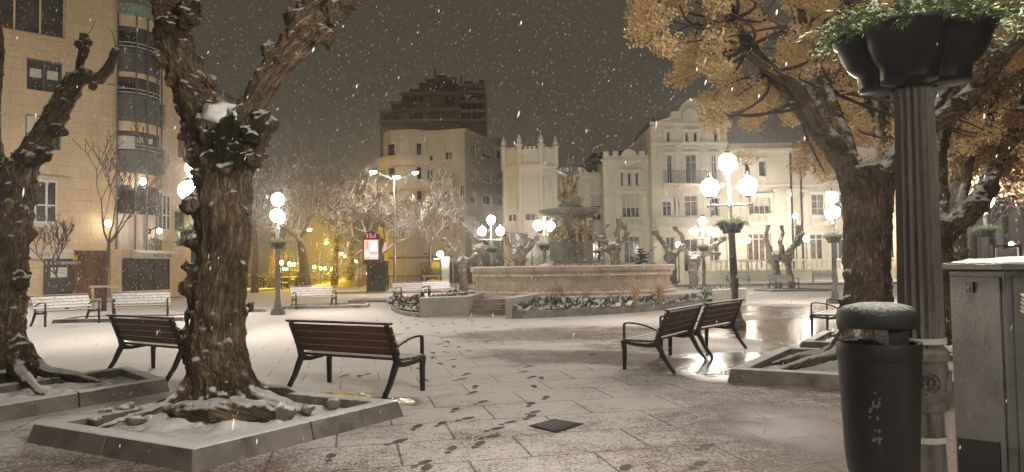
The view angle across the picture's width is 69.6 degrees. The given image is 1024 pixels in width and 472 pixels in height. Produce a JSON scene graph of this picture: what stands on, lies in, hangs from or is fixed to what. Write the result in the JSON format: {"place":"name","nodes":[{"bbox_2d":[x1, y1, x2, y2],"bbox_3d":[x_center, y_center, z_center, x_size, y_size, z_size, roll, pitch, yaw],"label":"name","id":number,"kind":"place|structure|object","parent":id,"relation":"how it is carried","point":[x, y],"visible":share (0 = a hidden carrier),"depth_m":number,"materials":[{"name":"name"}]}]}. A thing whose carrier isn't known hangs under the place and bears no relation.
{"place":"outdoors","nodes":[
{"label":"outdoors","id":0,"kind":"place"},
{"bbox_2d":[28,288,283,305],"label":"pavement","id":1,"kind":"structure","parent":0,"point":[176,296],"depth_m":43.20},
{"bbox_2d":[247,275,366,288],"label":"road","id":2,"kind":"structure","parent":0,"point":[351,283],"depth_m":82.22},
{"bbox_2d":[246,170,309,286],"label":"bare tree","id":3,"kind":"object","parent":2,"relation":"on","point":[259,217],"visible":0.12,"depth_m":69.98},
{"bbox_2d":[250,168,327,266],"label":"bare tree","id":4,"kind":"object","parent":2,"relation":"on","point":[287,236],"visible":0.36,"depth_m":83.93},
{"bbox_2d":[280,270,300,287],"bbox_3d":[-19.201,3.775,64.312,2.020,1.515,4.295,-1,-2,0],"label":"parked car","id":5,"kind":"object","parent":2,"relation":"on","point":[295,277],"visible":0.52,"depth_m":63.04,"materials":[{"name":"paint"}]},
{"bbox_2d":[253,137,346,287],"bbox_3d":[-19.212,-2.002,63.599,10.592,13.011,10.370,-1,-2,0],"label":"bare tree","id":6,"kind":"object","parent":2,"relation":"on","point":[271,282],"visible":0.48,"depth_m":62.12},
{"bbox_2d":[279,165,374,284],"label":"bare tree","id":7,"kind":"object","parent":2,"relation":"on","point":[335,260],"visible":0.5,"depth_m":73.75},
{"bbox_2d":[323,191,380,279],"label":"bare tree","id":8,"kind":"object","parent":2,"relation":"on","point":[351,248],"visible":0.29,"depth_m":105.17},
{"bbox_2d":[333,284,461,293],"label":"pavement","id":9,"kind":"structure","parent":0,"point":[352,290],"depth_m":46.58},
{"bbox_2d":[363,231,388,291],"bbox_3d":[-8.668,1.614,46.979,1.478,3.824,1.100,-1,-2,0],"label":"phone kiosk","id":10,"kind":"object","parent":9,"relation":"on","point":[372,244],"visible":1,"depth_m":46.48,"materials":[{"name":"metal"}]},
{"bbox_2d":[441,237,478,291],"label":"pollarded tree","id":11,"kind":"object","parent":9,"relation":"on","point":[462,262],"visible":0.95,"depth_m":46.81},
{"bbox_2d":[378,128,503,284],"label":"apartment building","id":12,"kind":"structure","parent":0,"point":[486,170],"depth_m":71.33,"materials":[{"name":"concrete"}]},
{"bbox_2d":[0,273,956,471],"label":"ground","id":13,"kind":"structure","parent":0,"point":[702,415],"depth_m":8.93,"materials":[{"name":"snow"}]},
{"bbox_2d":[29,212,74,308],"bbox_3d":[-19.823,1.030,31.409,1.659,4.288,2.626,-2,-3,17],"label":"sapling","id":14,"kind":"object","parent":13,"relation":"on","point":[64,229],"visible":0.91,"depth_m":31.57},
{"bbox_2d":[29,293,100,326],"bbox_3d":[-13.480,2.230,22.245,0.823,0.922,1.740,-2,-3,29],"label":"park bench","id":15,"kind":"object","parent":13,"relation":"on","point":[45,303],"visible":1,"depth_m":22.28,"materials":[{"name":"metal"}]},
{"bbox_2d":[0,366,169,421],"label":"tree pit","id":16,"kind":"object","parent":13,"relation":"on","point":[18,400],"visible":0.93,"depth_m":8.99,"materials":[{"name":"concrete"}]},
{"bbox_2d":[0,12,127,395],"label":"pollarded tree","id":17,"kind":"object","parent":16,"relation":"in","point":[31,154],"visible":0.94,"depth_m":9.81,"materials":[{"name":"brown plant"}]},
{"bbox_2d":[89,285,122,310],"bbox_3d":[-16.402,2.517,29.730,1.284,1.040,0.100,-1,-2,0],"label":"tree guard","id":18,"kind":"object","parent":13,"relation":"on","point":[100,286],"visible":0.76,"depth_m":29.70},
{"bbox_2d":[52,314,183,322],"bbox_3d":[-12.502,2.683,24.049,4.181,0.120,2.015,-1,-2,-4],"label":"tree pit","id":19,"kind":"object","parent":13,"relation":"on","point":[105,318],"visible":0.5,"depth_m":23.18,"materials":[{"name":"stone"}]},
{"bbox_2d":[0,0,236,300],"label":"apartment building","id":20,"kind":"structure","parent":13,"relation":"on","point":[23,81],"depth_m":41.50,"materials":[{"name":"beige stone"}]},
{"bbox_2d":[0,0,64,38],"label":"window","id":21,"kind":"structure","parent":20,"relation":"in","point":[28,20],"depth_m":39.90,"materials":[{"name":"grey glass"}]},
{"bbox_2d":[25,114,59,149],"bbox_3d":[-25.433,-5.597,39.884,1.657,1.823,0.109,2,-3,-44],"label":"window","id":22,"kind":"structure","parent":20,"relation":"in","point":[31,120],"depth_m":39.54,"materials":[{"name":"grey paint"}]},
{"bbox_2d":[26,58,61,91],"bbox_3d":[-25.459,-8.688,40.032,1.663,1.712,0.109,2,-3,-44],"label":"window","id":23,"kind":"structure","parent":20,"relation":"in","point":[40,84],"depth_m":40.00,"materials":[{"name":"glass"}]},
{"bbox_2d":[33,180,57,222],"bbox_3d":[-25.371,-1.855,39.624,1.563,2.333,0.109,2,-3,-44],"label":"window","id":24,"kind":"structure","parent":20,"relation":"in","point":[44,205],"depth_m":39.80,"materials":[{"name":"glass"}]},
{"bbox_2d":[72,250,88,295],"bbox_3d":[-23.899,2.134,40.752,0.358,2.665,0.838,-2,-3,31],"label":"door","id":25,"kind":"structure","parent":20,"relation":"in","point":[81,286],"depth_m":40.75,"materials":[{"name":"brown wood"}]},
{"bbox_2d":[89,251,105,297],"bbox_3d":[-23.270,2.150,41.358,0.358,2.665,0.838,-2,-3,31],"label":"door","id":26,"kind":"structure","parent":20,"relation":"in","point":[96,265],"depth_m":41.30,"materials":[{"name":"brown wood"}]},
{"bbox_2d":[119,26,156,53],"bbox_3d":[-22.062,-11.482,43.587,1.400,1.293,2.100,-1,-2,0],"label":"bay window","id":27,"kind":"structure","parent":20,"relation":"in","point":[142,34],"depth_m":43.19,"materials":[{"name":"grey glass"}]},
{"bbox_2d":[118,130,158,154],"bbox_3d":[-21.978,-5.464,43.332,1.400,1.146,2.100,-1,-2,0],"label":"bay window","id":28,"kind":"structure","parent":20,"relation":"in","point":[120,132],"depth_m":42.97,"materials":[{"name":"grey glass"}]},
{"bbox_2d":[118,185,158,215],"bbox_3d":[-21.931,-2.067,43.189,1.400,1.663,2.100,-1,-2,0],"label":"bay window","id":29,"kind":"structure","parent":20,"relation":"in","point":[150,211],"depth_m":42.98,"materials":[{"name":"grey glass"}]},
{"bbox_2d":[119,76,159,100],"bbox_3d":[-22.023,-8.657,43.467,1.400,1.035,2.100,-1,-2,0],"label":"bay window","id":30,"kind":"structure","parent":20,"relation":"in","point":[143,86],"depth_m":43.09,"materials":[{"name":"grey glass"}]},
{"bbox_2d":[123,258,167,290],"bbox_3d":[-21.271,2.228,42.792,0.030,1.856,3.776,-1,-2,13],"label":"shop window","id":31,"kind":"structure","parent":20,"relation":"in","point":[146,267],"depth_m":42.66,"materials":[{"name":"grey glass"}]},
{"bbox_2d":[159,193,170,230],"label":"window","id":32,"kind":"structure","parent":20,"relation":"in","point":[166,199],"depth_m":45.23,"materials":[{"name":"glass"}]},
{"bbox_2d":[175,211,183,245],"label":"window","id":33,"kind":"structure","parent":20,"relation":"in","point":[178,215],"depth_m":47.08,"materials":[{"name":"glass"}]},
{"bbox_2d":[72,113,170,310],"bbox_3d":[-15.680,-0.911,30.495,4.270,7.938,4.262,-1,-2,0],"label":"sapling","id":34,"kind":"object","parent":13,"relation":"on","point":[104,294],"visible":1,"depth_m":29.95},
{"bbox_2d":[111,291,169,315],"bbox_3d":[-12.359,2.312,24.541,1.740,0.922,0.823,0,-3,-23],"label":"park bench","id":35,"kind":"object","parent":13,"relation":"on","point":[134,298],"visible":0.97,"depth_m":24.68,"materials":[{"name":"metal"}]},
{"bbox_2d":[106,314,183,381],"bbox_3d":[-5.330,1.647,11.147,1.740,0.922,0.823,-2,-3,34],"label":"park bench","id":36,"kind":"object","parent":13,"relation":"on","point":[143,334],"visible":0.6,"depth_m":10.97,"materials":[{"name":"wood"}]},
{"bbox_2d":[174,164,195,262],"bbox_3d":[-7.609,0.190,17.602,0.919,4.420,1.261,1,-3,-35],"label":"street lamp","id":37,"kind":"object","parent":13,"relation":"on","point":[185,188],"visible":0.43,"depth_m":17.21,"materials":[{"name":"glass"}]},
{"bbox_2d":[26,387,403,471],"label":"tree pit","id":38,"kind":"object","parent":13,"relation":"on","point":[163,439],"visible":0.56,"depth_m":6.58,"materials":[{"name":"concrete"}]},
{"bbox_2d":[98,0,367,427],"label":"pollarded tree","id":39,"kind":"object","parent":38,"relation":"in","point":[216,203],"visible":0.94,"depth_m":7.58,"materials":[{"name":"brown plant"}]},
{"bbox_2d":[273,400,296,420],"bbox_3d":[-2.251,1.728,7.202,0.269,0.239,0.260,-3,-3,42],"label":"stone","id":40,"kind":"object","parent":38,"relation":"in","point":[284,411],"visible":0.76,"depth_m":7.13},
{"bbox_2d":[263,189,290,314],"bbox_3d":[-8.225,0.544,25.793,0.919,4.420,1.261,1,-3,-43],"label":"street lamp","id":41,"kind":"object","parent":13,"relation":"on","point":[278,244],"visible":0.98,"depth_m":25.68,"materials":[{"name":"glass"}]},
{"bbox_2d":[251,135,325,292],"bbox_3d":[-18.078,-1.514,51.272,9.373,10.971,8.017,-3,-3,42],"label":"bare tree","id":42,"kind":"object","parent":13,"relation":"on","point":[254,278],"visible":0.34,"depth_m":51.76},
{"bbox_2d":[252,132,357,286],"bbox_3d":[-13.512,-1.578,43.117,7.632,10.308,8.954,-2,-3,27],"label":"bare tree","id":43,"kind":"object","parent":13,"relation":"on","point":[305,278],"visible":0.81,"depth_m":43.79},
{"bbox_2d":[290,285,336,309],"bbox_3d":[-7.987,2.467,29.653,1.740,0.922,0.823,1,-3,-30],"label":"park bench","id":44,"kind":"object","parent":13,"relation":"on","point":[313,291],"visible":0.96,"depth_m":29.75,"materials":[{"name":"metal"}]},
{"bbox_2d":[282,303,369,308],"bbox_3d":[-7.627,2.885,30.441,3.560,0.120,2.017,-1,-2,-4],"label":"tree pit","id":45,"kind":"object","parent":13,"relation":"on","point":[328,305],"visible":0.91,"depth_m":29.54,"materials":[{"name":"concrete"}]},
{"bbox_2d":[285,319,425,398],"bbox_3d":[-2.014,1.529,9.439,1.740,0.922,0.824,-2,-3,30],"label":"park bench","id":46,"kind":"object","parent":13,"relation":"on","point":[328,341],"visible":1,"depth_m":9.25,"materials":[{"name":"wood"}]},
{"bbox_2d":[310,175,438,286],"bbox_3d":[-9.966,-0.217,51.453,8.036,8.167,9.341,-3,-3,39],"label":"bare tree","id":47,"kind":"object","parent":13,"relation":"on","point":[408,221],"visible":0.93,"depth_m":50.30,"materials":[{"name":"plant"}]},
{"bbox_2d":[368,170,419,283],"bbox_3d":[-7.599,-0.302,47.015,3.529,7.886,1.147,1,-3,-33],"label":"street mast","id":48,"kind":"object","parent":13,"relation":"on","point":[394,226],"visible":0.98,"depth_m":47.48,"materials":[{"name":"metal"}]},
{"bbox_2d":[387,292,424,317],"bbox_3d":[-3.687,2.548,29.051,2.675,0.565,11.627,0,-3,-16],"label":"flower bed","id":49,"kind":"object","parent":13,"relation":"on","point":[412,302],"visible":0.62,"depth_m":26.14,"materials":[{"name":"stone"}]},
{"bbox_2d":[391,282,428,296],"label":"park bench","id":50,"kind":"object","parent":13,"relation":"on","point":[405,286],"visible":0.92,"depth_m":34.83,"materials":[{"name":"metal"}]},
{"bbox_2d":[377,68,486,247],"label":"tower block","id":51,"kind":"structure","parent":13,"relation":"on","point":[448,96],"depth_m":132.19,"materials":[{"name":"brick"}]},
{"bbox_2d":[404,168,466,279],"bbox_3d":[-4.864,-0.257,47.583,4.080,7.774,6.824,-1,-2,0],"label":"sapling","id":52,"kind":"object","parent":13,"relation":"on","point":[449,221],"visible":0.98,"depth_m":46.89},
{"bbox_2d":[420,280,456,294],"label":"park bench","id":53,"kind":"object","parent":13,"relation":"on","point":[438,285],"visible":0.84,"depth_m":37.13,"materials":[{"name":"metal"}]},
{"bbox_2d":[441,257,449,282],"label":"poster column","id":54,"kind":"structure","parent":13,"relation":"on","point":[445,270],"depth_m":48.93,"materials":[{"name":"grey paint"}]},
{"bbox_2d":[419,292,483,317],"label":"planter wall","id":55,"kind":"structure","parent":13,"relation":"on","point":[439,306],"depth_m":23.74,"materials":[{"name":"concrete"}]},
{"bbox_2d":[470,297,505,314],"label":"fountain steps","id":56,"kind":"structure","parent":13,"relation":"on","point":[488,305],"depth_m":24.65,"materials":[{"name":"brown stone"}]},
{"bbox_2d":[478,214,503,266],"bbox_3d":[-1.080,0.982,38.508,1.261,4.420,0.919,1,-3,-31],"label":"street lamp","id":57,"kind":"object","parent":13,"relation":"on","point":[491,250],"visible":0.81,"depth_m":38.43,"materials":[{"name":"glass"}]},
{"bbox_2d":[505,293,539,318],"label":"planter wall","id":58,"kind":"structure","parent":13,"relation":"on","point":[510,301],"depth_m":22.43,"materials":[{"name":"concrete"}]},
{"bbox_2d":[529,419,583,432],"bbox_3d":[0.419,1.838,7.148,0.398,0.012,0.471,-3,-3,42],"label":"manhole cover","id":59,"kind":"object","parent":13,"relation":"on","point":[555,425],"visible":1,"depth_m":7.12,"materials":[{"name":"black metal"}]},
{"bbox_2d":[448,289,700,301],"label":"fountain terrace","id":60,"kind":"structure","parent":13,"relation":"on","point":[680,293],"depth_m":27.01,"materials":[{"name":"stone"}]},
{"bbox_2d":[533,217,554,263],"bbox_3d":[1.493,1.048,33.988,0.919,3.835,1.261,-1,-2,9],"label":"street lamp","id":61,"kind":"object","parent":60,"relation":"on","point":[538,225],"visible":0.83,"depth_m":33.91,"materials":[{"name":"glass"}]},
{"bbox_2d":[469,152,676,295],"bbox_3d":[2.477,-0.602,31.052,8.600,5.905,8.600,-1,-2,0],"label":"fountain","id":62,"kind":"object","parent":60,"relation":"on","point":[569,244],"visible":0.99,"depth_m":28.14,"materials":[{"name":"stone"}]},
{"bbox_2d":[589,217,629,264],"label":"pollarded tree","id":63,"kind":"object","parent":13,"relation":"on","point":[615,245],"visible":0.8,"depth_m":49.88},
{"bbox_2d":[513,292,711,318],"bbox_3d":[4.393,2.285,26.167,11.930,0.622,3.666,1,-3,-37],"label":"flower bed","id":64,"kind":"object","parent":13,"relation":"on","point":[568,306],"visible":0.96,"depth_m":23.80,"materials":[{"name":"stone"}]},
{"bbox_2d":[621,304,706,372],"bbox_3d":[2.392,1.553,11.468,0.824,0.922,1.740,-2,-3,31],"label":"park bench","id":65,"kind":"object","parent":13,"relation":"on","point":[676,324],"visible":1,"depth_m":11.03,"materials":[{"name":"wood"}]},
{"bbox_2d":[678,235,726,288],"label":"pollarded tree","id":66,"kind":"object","parent":13,"relation":"on","point":[695,257],"visible":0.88,"depth_m":46.80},
{"bbox_2d":[690,214,714,287],"bbox_3d":[10.906,0.963,42.006,1.261,4.420,0.919,0,-3,-26],"label":"street lamp","id":67,"kind":"object","parent":13,"relation":"on","point":[703,247],"visible":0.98,"depth_m":41.92,"materials":[{"name":"glass"}]},
{"bbox_2d":[668,299,746,357],"bbox_3d":[3.486,1.606,13.084,0.824,0.922,1.740,-3,-3,37],"label":"park bench","id":68,"kind":"object","parent":13,"relation":"on","point":[717,315],"visible":0.79,"depth_m":12.88,"materials":[{"name":"wood"}]},
{"bbox_2d":[711,288,745,304],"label":"planter wall","id":69,"kind":"structure","parent":13,"relation":"on","point":[721,294],"depth_m":28.32,"materials":[{"name":"concrete"}]},
{"bbox_2d":[701,148,756,328],"bbox_3d":[5.339,0.030,18.010,1.251,4.425,0.917,1,-3,-34],"label":"street lamp","id":70,"kind":"object","parent":13,"relation":"on","point":[747,187],"visible":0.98,"depth_m":17.93,"materials":[{"name":"glass"}]},
{"bbox_2d":[763,224,784,287],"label":"pollarded tree","id":71,"kind":"object","parent":13,"relation":"on","point":[775,258],"visible":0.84,"depth_m":43.85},
{"bbox_2d":[767,274,799,289],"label":"park bench","id":72,"kind":"object","parent":13,"relation":"on","point":[783,278],"visible":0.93,"depth_m":42.33,"materials":[{"name":"metal"}]},
{"bbox_2d":[777,225,804,287],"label":"pollarded tree","id":73,"kind":"object","parent":13,"relation":"on","point":[786,259],"visible":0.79,"depth_m":45.34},
{"bbox_2d":[754,288,831,291],"bbox_3d":[15.716,3.016,41.253,3.546,0.120,2.216,-1,-2,-4],"label":"tree pit","id":74,"kind":"object","parent":13,"relation":"on","point":[793,289],"visible":0.97,"depth_m":40.26,"materials":[{"name":"concrete"}]},
{"bbox_2d":[800,331,836,347],"bbox_3d":[6.554,1.957,13.658,1.899,0.160,2.452,-2,-3,31],"label":"tree pit","id":75,"kind":"object","parent":13,"relation":"on","point":[818,340],"visible":0.22,"depth_m":13.22,"materials":[{"name":"stone"}]},
{"bbox_2d":[830,0,1023,336],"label":"pollarded tree","id":76,"kind":"object","parent":75,"relation":"in","point":[882,121],"visible":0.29,"depth_m":13.80,"materials":[{"name":"brown plant"}]},
{"bbox_2d":[622,0,1023,372],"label":"pollarded tree","id":77,"kind":"object","parent":13,"relation":"on","point":[862,187],"visible":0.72,"depth_m":10.76,"materials":[{"name":"plant"}]},
{"bbox_2d":[809,299,841,335],"bbox_3d":[7.158,1.687,16.206,0.824,0.922,1.740,-2,-3,34],"label":"park bench","id":78,"kind":"object","parent":13,"relation":"on","point":[827,312],"visible":0.53,"depth_m":15.72,"materials":[{"name":"metal"}]},
{"bbox_2d":[820,188,842,303],"bbox_3d":[12.219,0.352,28.000,0.919,4.420,1.261,0,-2,-11],"label":"street lamp","id":79,"kind":"object","parent":13,"relation":"on","point":[832,213],"visible":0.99,"depth_m":27.89,"materials":[{"name":"grey metal"}]},
{"bbox_2d":[727,347,953,395],"bbox_3d":[4.904,1.736,10.267,2.896,0.362,3.141,-2,-3,33],"label":"tree pit","id":80,"kind":"object","parent":13,"relation":"on","point":[760,370],"visible":0.17,"depth_m":9.58,"materials":[{"name":"concrete"}]},
{"bbox_2d":[794,0,1023,471],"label":"street lamp","id":81,"kind":"object","parent":13,"relation":"on","point":[906,62],"visible":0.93,"depth_m":3.09,"materials":[{"name":"grey metal"}]},
{"bbox_2d":[836,302,922,471],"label":"litter bin","id":82,"kind":"object","parent":81,"relation":"attached to","point":[880,378],"visible":1,"depth_m":2.81,"materials":[{"name":"metal"}]},
{"bbox_2d":[893,172,969,278],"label":"tan building","id":83,"kind":"structure","parent":13,"relation":"on","point":[894,236],"depth_m":59.67,"materials":[{"name":"stone"}]},
{"bbox_2d":[928,0,1023,260],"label":"pollarded tree","id":84,"kind":"object","parent":13,"relation":"on","point":[961,252],"visible":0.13,"depth_m":21.98,"materials":[{"name":"brown plant"}]},
{"bbox_2d":[937,119,1022,248],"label":"bare tree","id":85,"kind":"object","parent":13,"relation":"on","point":[1005,232],"visible":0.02,"depth_m":45.96,"materials":[{"name":"brown plant"}]},
{"bbox_2d":[937,0,1023,344],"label":"pollarded tree","id":86,"kind":"object","parent":13,"relation":"on","point":[966,212],"visible":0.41,"depth_m":13.13,"materials":[{"name":"brown plant"}]},
{"bbox_2d":[937,121,1023,258],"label":"bare tree","id":87,"kind":"object","parent":13,"relation":"on","point":[972,254],"visible":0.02,"depth_m":39.91,"materials":[{"name":"brown plant"}]},
{"bbox_2d":[949,132,1015,257],"bbox_3d":[39.068,-3.187,59.966,9.958,13.500,10.603,-1,-2,0],"label":"bare tree","id":88,"kind":"object","parent":13,"relation":"on","point":[990,219],"visible":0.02,"depth_m":59.99,"materials":[{"name":"brown plant"}]},
{"bbox_2d":[942,256,1023,471],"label":"utility cabinet","id":89,"kind":"object","parent":13,"relation":"on","point":[987,302],"visible":0.98,"depth_m":3.63,"materials":[{"name":"metal"}]},
{"bbox_2d":[969,181,1002,258],"bbox_3d":[15.129,0.122,23.507,0.919,4.420,1.261,-1,-2,-1],"label":"street lamp","id":90,"kind":"object","parent":13,"relation":"on","point":[985,231],"visible":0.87,"depth_m":23.42,"materials":[{"name":"grey metal"}]},
{"bbox_2d":[948,125,1023,219],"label":"bare tree","id":91,"kind":"object","parent":13,"relation":"on","point":[1021,213],"visible":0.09,"depth_m":38.77,"materials":[{"name":"brown plant"}]},
{"bbox_2d":[0,0,1023,471],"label":"falling snow","id":92,"kind":"structure","parent":0,"point":[452,168],"depth_m":22.76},
{"bbox_2d":[119,0,1023,273],"label":"sky","id":93,"kind":"structure","parent":0,"point":[481,47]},
{"bbox_2d":[451,279,896,289],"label":"pavement","id":94,"kind":"structure","parent":0,"point":[761,283],"depth_m":52.67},
{"bbox_2d":[459,215,493,284],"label":"pollarded tree","id":95,"kind":"object","parent":94,"relation":"on","point":[476,244],"visible":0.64,"depth_m":53.85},
{"bbox_2d":[502,222,546,265],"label":"pollarded tree","id":96,"kind":"object","parent":94,"relation":"on","point":[520,259],"visible":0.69,"depth_m":51.81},
{"bbox_2d":[621,246,659,264],"bbox_3d":[10.003,2.261,56.952,3.881,2.912,3.521,2,-3,-45],"label":"palm bush","id":97,"kind":"object","parent":94,"relation":"on","point":[641,254],"visible":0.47,"depth_m":56.53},
{"bbox_2d":[652,225,684,283],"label":"pollarded tree","id":98,"kind":"object","parent":94,"relation":"on","point":[670,254],"visible":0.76,"depth_m":53.81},
{"bbox_2d":[698,258,895,281],"bbox_3d":[24.056,2.732,59.924,17.661,1.750,0.480,-1,-2,0],"label":"balustrade","id":99,"kind":"object","parent":94,"relation":"on","point":[715,275],"visible":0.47,"depth_m":59.73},
{"bbox_2d":[500,99,893,280],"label":"building","id":100,"kind":"structure","parent":0,"point":[625,188],"depth_m":66.31,"materials":[{"name":"white paint"}]},
{"bbox_2d":[507,177,517,209],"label":"window","id":101,"kind":"structure","parent":100,"relation":"in","point":[512,188],"depth_m":65.56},
{"bbox_2d":[523,177,537,208],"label":"window","id":102,"kind":"structure","parent":100,"relation":"in","point":[528,182],"depth_m":64.93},
{"bbox_2d":[543,177,553,208],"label":"window","id":103,"kind":"structure","parent":100,"relation":"in","point":[548,191],"depth_m":65.57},
{"bbox_2d":[590,194,600,220],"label":"window","id":104,"kind":"structure","parent":100,"relation":"in","point":[595,201],"depth_m":69.88,"materials":[{"name":"white paint"}]},
{"bbox_2d":[622,193,640,219],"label":"window","id":105,"kind":"structure","parent":100,"relation":"in","point":[630,206],"depth_m":67.37,"materials":[{"name":"white paint"}]},
{"bbox_2d":[624,236,638,263],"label":"window","id":106,"kind":"structure","parent":100,"relation":"in","point":[629,248],"depth_m":67.22,"materials":[{"name":"glass"}]},
{"bbox_2d":[683,239,698,272],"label":"window","id":107,"kind":"structure","parent":100,"relation":"in","point":[689,243],"depth_m":65.73,"materials":[{"name":"glass"}]},
{"bbox_2d":[684,195,698,216],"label":"window","id":108,"kind":"structure","parent":100,"relation":"in","point":[689,201],"depth_m":65.89,"materials":[{"name":"glass"}]},
{"bbox_2d":[686,155,698,185],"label":"window","id":109,"kind":"structure","parent":100,"relation":"in","point":[691,161],"depth_m":66.03,"materials":[{"name":"glass"}]},
{"bbox_2d":[747,233,770,263],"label":"window","id":110,"kind":"structure","parent":100,"relation":"in","point":[753,254],"depth_m":66.50,"materials":[{"name":"glass"}]},
{"bbox_2d":[750,196,769,215],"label":"window","id":111,"kind":"structure","parent":100,"relation":"in","point":[760,207],"depth_m":66.66,"materials":[{"name":"white paint"}]},
{"bbox_2d":[810,234,825,261],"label":"window","id":112,"kind":"structure","parent":100,"relation":"in","point":[816,243],"depth_m":67.42,"materials":[{"name":"glass"}]},
{"bbox_2d":[811,194,825,215],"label":"window","id":113,"kind":"structure","parent":100,"relation":"in","point":[817,208],"depth_m":67.58,"materials":[{"name":"glass"}]},
{"bbox_2d":[990,245,1021,257],"bbox_3d":[17.810,1.374,26.480,1.027,2.094,0.150,-1,-2,0],"label":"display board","id":114,"kind":"object","parent":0,"point":[996,253],"visible":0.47,"depth_m":26.48,"materials":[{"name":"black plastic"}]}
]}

